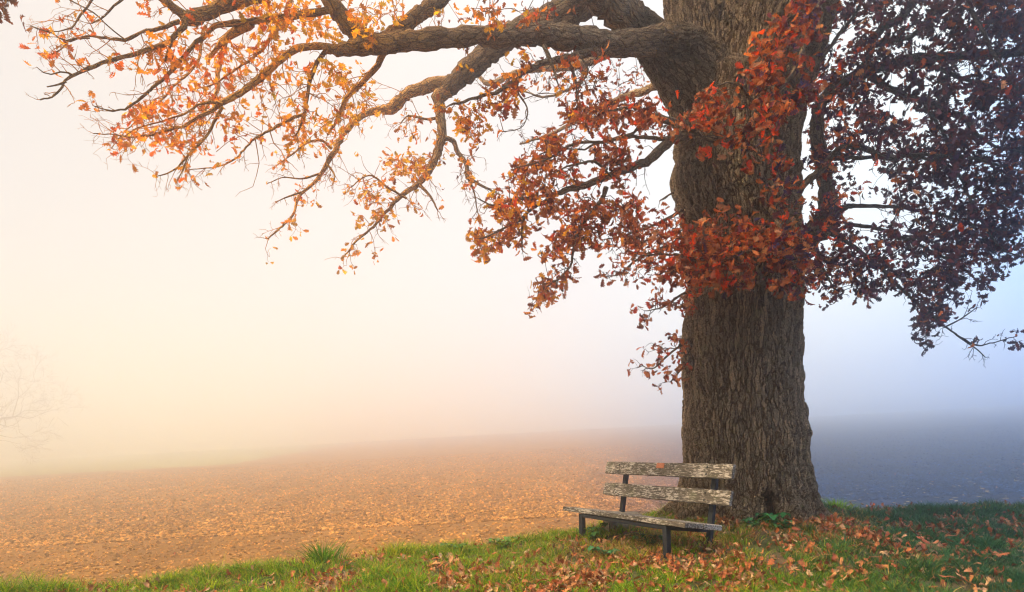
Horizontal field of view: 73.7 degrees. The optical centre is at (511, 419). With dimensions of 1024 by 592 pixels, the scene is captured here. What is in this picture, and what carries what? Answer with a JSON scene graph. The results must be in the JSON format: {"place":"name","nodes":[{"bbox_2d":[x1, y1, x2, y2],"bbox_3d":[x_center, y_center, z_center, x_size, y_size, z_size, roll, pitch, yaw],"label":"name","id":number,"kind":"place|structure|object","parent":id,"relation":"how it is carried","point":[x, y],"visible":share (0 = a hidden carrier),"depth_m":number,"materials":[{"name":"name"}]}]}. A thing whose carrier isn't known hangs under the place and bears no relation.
{"place":"outdoors","nodes":[
{"label":"outdoors","id":0,"kind":"place"},
{"bbox_2d":[0,443,347,476],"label":"meadow","id":1,"kind":"structure","parent":0,"point":[129,462],"depth_m":203.20,"materials":[{"name":"brown soil"}]},
{"bbox_2d":[0,405,1023,586],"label":"field","id":2,"kind":"structure","parent":0,"point":[821,426],"depth_m":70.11,"materials":[{"name":"soil"}]},
{"bbox_2d":[0,324,89,467],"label":"bare tree","id":3,"kind":"object","parent":2,"relation":"on","point":[14,410],"visible":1,"depth_m":136.66,"materials":[{"name":"brown plant"}]},
{"bbox_2d":[3,478,1021,577],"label":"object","id":4,"kind":"object","parent":2,"relation":"on","point":[564,511],"visible":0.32,"depth_m":33.70,"materials":[{"name":"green plant"}]},
{"bbox_2d":[0,497,1023,591],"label":"verge","id":5,"kind":"structure","parent":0,"point":[765,541],"depth_m":7.21,"materials":[{"name":"plant"}]},
{"bbox_2d":[27,577,99,591],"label":"grass tuft","id":6,"kind":"object","parent":5,"relation":"on","point":[64,585],"visible":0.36,"depth_m":6.89,"materials":[{"name":"green plant"}]},
{"bbox_2d":[127,566,199,590],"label":"grass tuft","id":7,"kind":"object","parent":5,"relation":"on","point":[163,580],"visible":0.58,"depth_m":7.11,"materials":[{"name":"green plant"}]},
{"bbox_2d":[221,557,268,575],"bbox_3d":[-2.903,1.602,7.435,0.694,0.226,0.581,0,0,-27],"label":"grass tuft","id":8,"kind":"object","parent":5,"relation":"on","point":[254,562],"visible":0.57,"depth_m":7.41,"materials":[{"name":"green plant"}]},
{"bbox_2d":[283,538,356,564],"bbox_3d":[-2.189,1.588,7.916,1.038,0.520,0.979,0,0,0],"label":"grass tuft","id":9,"kind":"object","parent":5,"relation":"on","point":[324,553],"visible":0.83,"depth_m":7.82,"materials":[{"name":"green plant"}]},
{"bbox_2d":[356,539,432,557],"bbox_3d":[-1.376,1.597,8.126,1.030,0.360,1.030,0,0,0],"label":"grass tuft","id":10,"kind":"object","parent":5,"relation":"on","point":[392,549],"visible":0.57,"depth_m":8.06,"materials":[{"name":"green plant"}]},
{"bbox_2d":[440,543,466,552],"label":"weed","id":11,"kind":"object","parent":5,"relation":"on","point":[459,545],"visible":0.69,"depth_m":8.18,"materials":[{"name":"green plant"}]},
{"bbox_2d":[486,536,516,548],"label":"weed","id":12,"kind":"object","parent":5,"relation":"on","point":[502,541],"visible":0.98,"depth_m":8.44,"materials":[{"name":"green plant"}]},
{"bbox_2d":[0,0,1023,526],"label":"oak tree","id":13,"kind":"object","parent":5,"relation":"on","point":[736,86],"visible":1,"depth_m":8.51,"materials":[{"name":"orange plant"}]},
{"bbox_2d":[584,522,609,539],"bbox_3d":[1.049,1.394,8.434,0.386,0.229,0.235,0,0,-42],"label":"weed","id":14,"kind":"object","parent":5,"relation":"on","point":[593,533],"visible":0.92,"depth_m":8.42,"materials":[{"name":"green plant"}]},
{"bbox_2d":[588,545,620,556],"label":"weed","id":15,"kind":"object","parent":5,"relation":"on","point":[590,547],"visible":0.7,"depth_m":7.45,"materials":[{"name":"green plant"}]},
{"bbox_2d":[572,542,645,568],"bbox_3d":[1.099,1.463,7.392,0.913,0.189,0.997,0,0,0],"label":"grass tuft","id":16,"kind":"object","parent":5,"relation":"on","point":[588,559],"visible":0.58,"depth_m":7.39,"materials":[{"name":"green plant"}]},
{"bbox_2d":[618,572,625,581],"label":"fallen leaf","id":17,"kind":"object","parent":5,"relation":"on","point":[623,576],"visible":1,"depth_m":6.22,"materials":[{"name":"brown plant"}]},
{"bbox_2d":[604,511,641,531],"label":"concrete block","id":18,"kind":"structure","parent":5,"relation":"on","point":[612,524],"depth_m":8.75,"materials":[{"name":"grey concrete"}]},
{"bbox_2d":[630,533,662,544],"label":"weed","id":19,"kind":"object","parent":5,"relation":"on","point":[652,539],"visible":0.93,"depth_m":7.88,"materials":[{"name":"green plant"}]},
{"bbox_2d":[563,462,735,558],"bbox_3d":[1.573,1.124,8.153,0.796,1.198,2.412,0,-2,-27],"label":"park bench","id":20,"kind":"object","parent":5,"relation":"on","point":[714,496],"visible":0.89,"depth_m":7.84,"materials":[{"name":"wood"}]},
{"bbox_2d":[658,536,708,558],"bbox_3d":[1.840,1.381,7.361,0.629,0.224,0.728,0,0,25],"label":"grass tuft","id":21,"kind":"object","parent":5,"relation":"on","point":[679,549],"visible":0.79,"depth_m":7.27,"materials":[{"name":"green plant"}]},
{"bbox_2d":[716,521,777,547],"bbox_3d":[2.550,1.275,7.549,0.892,0.249,0.737,0,0,-22],"label":"grass tuft","id":22,"kind":"object","parent":5,"relation":"on","point":[740,535],"visible":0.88,"depth_m":7.57,"materials":[{"name":"green plant"}]},
{"bbox_2d":[741,516,769,528],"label":"weed","id":23,"kind":"object","parent":5,"relation":"on","point":[751,522],"visible":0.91,"depth_m":8.11,"materials":[{"name":"green plant"}]},
{"bbox_2d":[767,558,774,564],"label":"fallen leaf","id":24,"kind":"object","parent":5,"relation":"on","point":[771,561],"visible":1,"depth_m":6.54,"materials":[{"name":"orange plant"}]},
{"bbox_2d":[755,512,790,523],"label":"weed","id":25,"kind":"object","parent":5,"relation":"on","point":[772,516],"visible":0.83,"depth_m":8.21,"materials":[{"name":"green plant"}]},
{"bbox_2d":[773,519,792,527],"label":"weed","id":26,"kind":"object","parent":5,"relation":"on","point":[783,523],"visible":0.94,"depth_m":7.99,"materials":[{"name":"green plant"}]},
{"bbox_2d":[797,560,806,566],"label":"fallen leaf","id":27,"kind":"object","parent":5,"relation":"on","point":[802,563],"visible":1,"depth_m":6.42,"materials":[{"name":"orange plant"}]},
{"bbox_2d":[821,497,861,510],"bbox_3d":[4.828,1.266,10.310,1.126,0.240,0.987,0,0,37],"label":"grass tuft","id":28,"kind":"object","parent":5,"relation":"on","point":[833,502],"visible":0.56,"depth_m":10.27,"materials":[{"name":"green plant"}]},
{"bbox_2d":[984,577,990,586],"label":"fallen leaf","id":29,"kind":"object","parent":5,"relation":"on","point":[988,580],"visible":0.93,"depth_m":5.81,"materials":[{"name":"beige plant"}]},
{"bbox_2d":[0,0,1023,461],"label":"sky","id":30,"kind":"structure","parent":0,"point":[167,314],"materials":[{"name":"white"}]},
{"bbox_2d":[15,466,1023,591],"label":"leaf litter","id":31,"kind":"object","parent":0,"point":[860,533],"visible":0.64,"depth_m":7.01,"materials":[{"name":"brown plant"}]},
{"bbox_2d":[605,561,610,571],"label":"fallen leaf","id":32,"kind":"object","parent":31,"relation":"on","point":[608,565],"visible":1,"depth_m":6.60,"materials":[{"name":"orange plant"}]}
]}

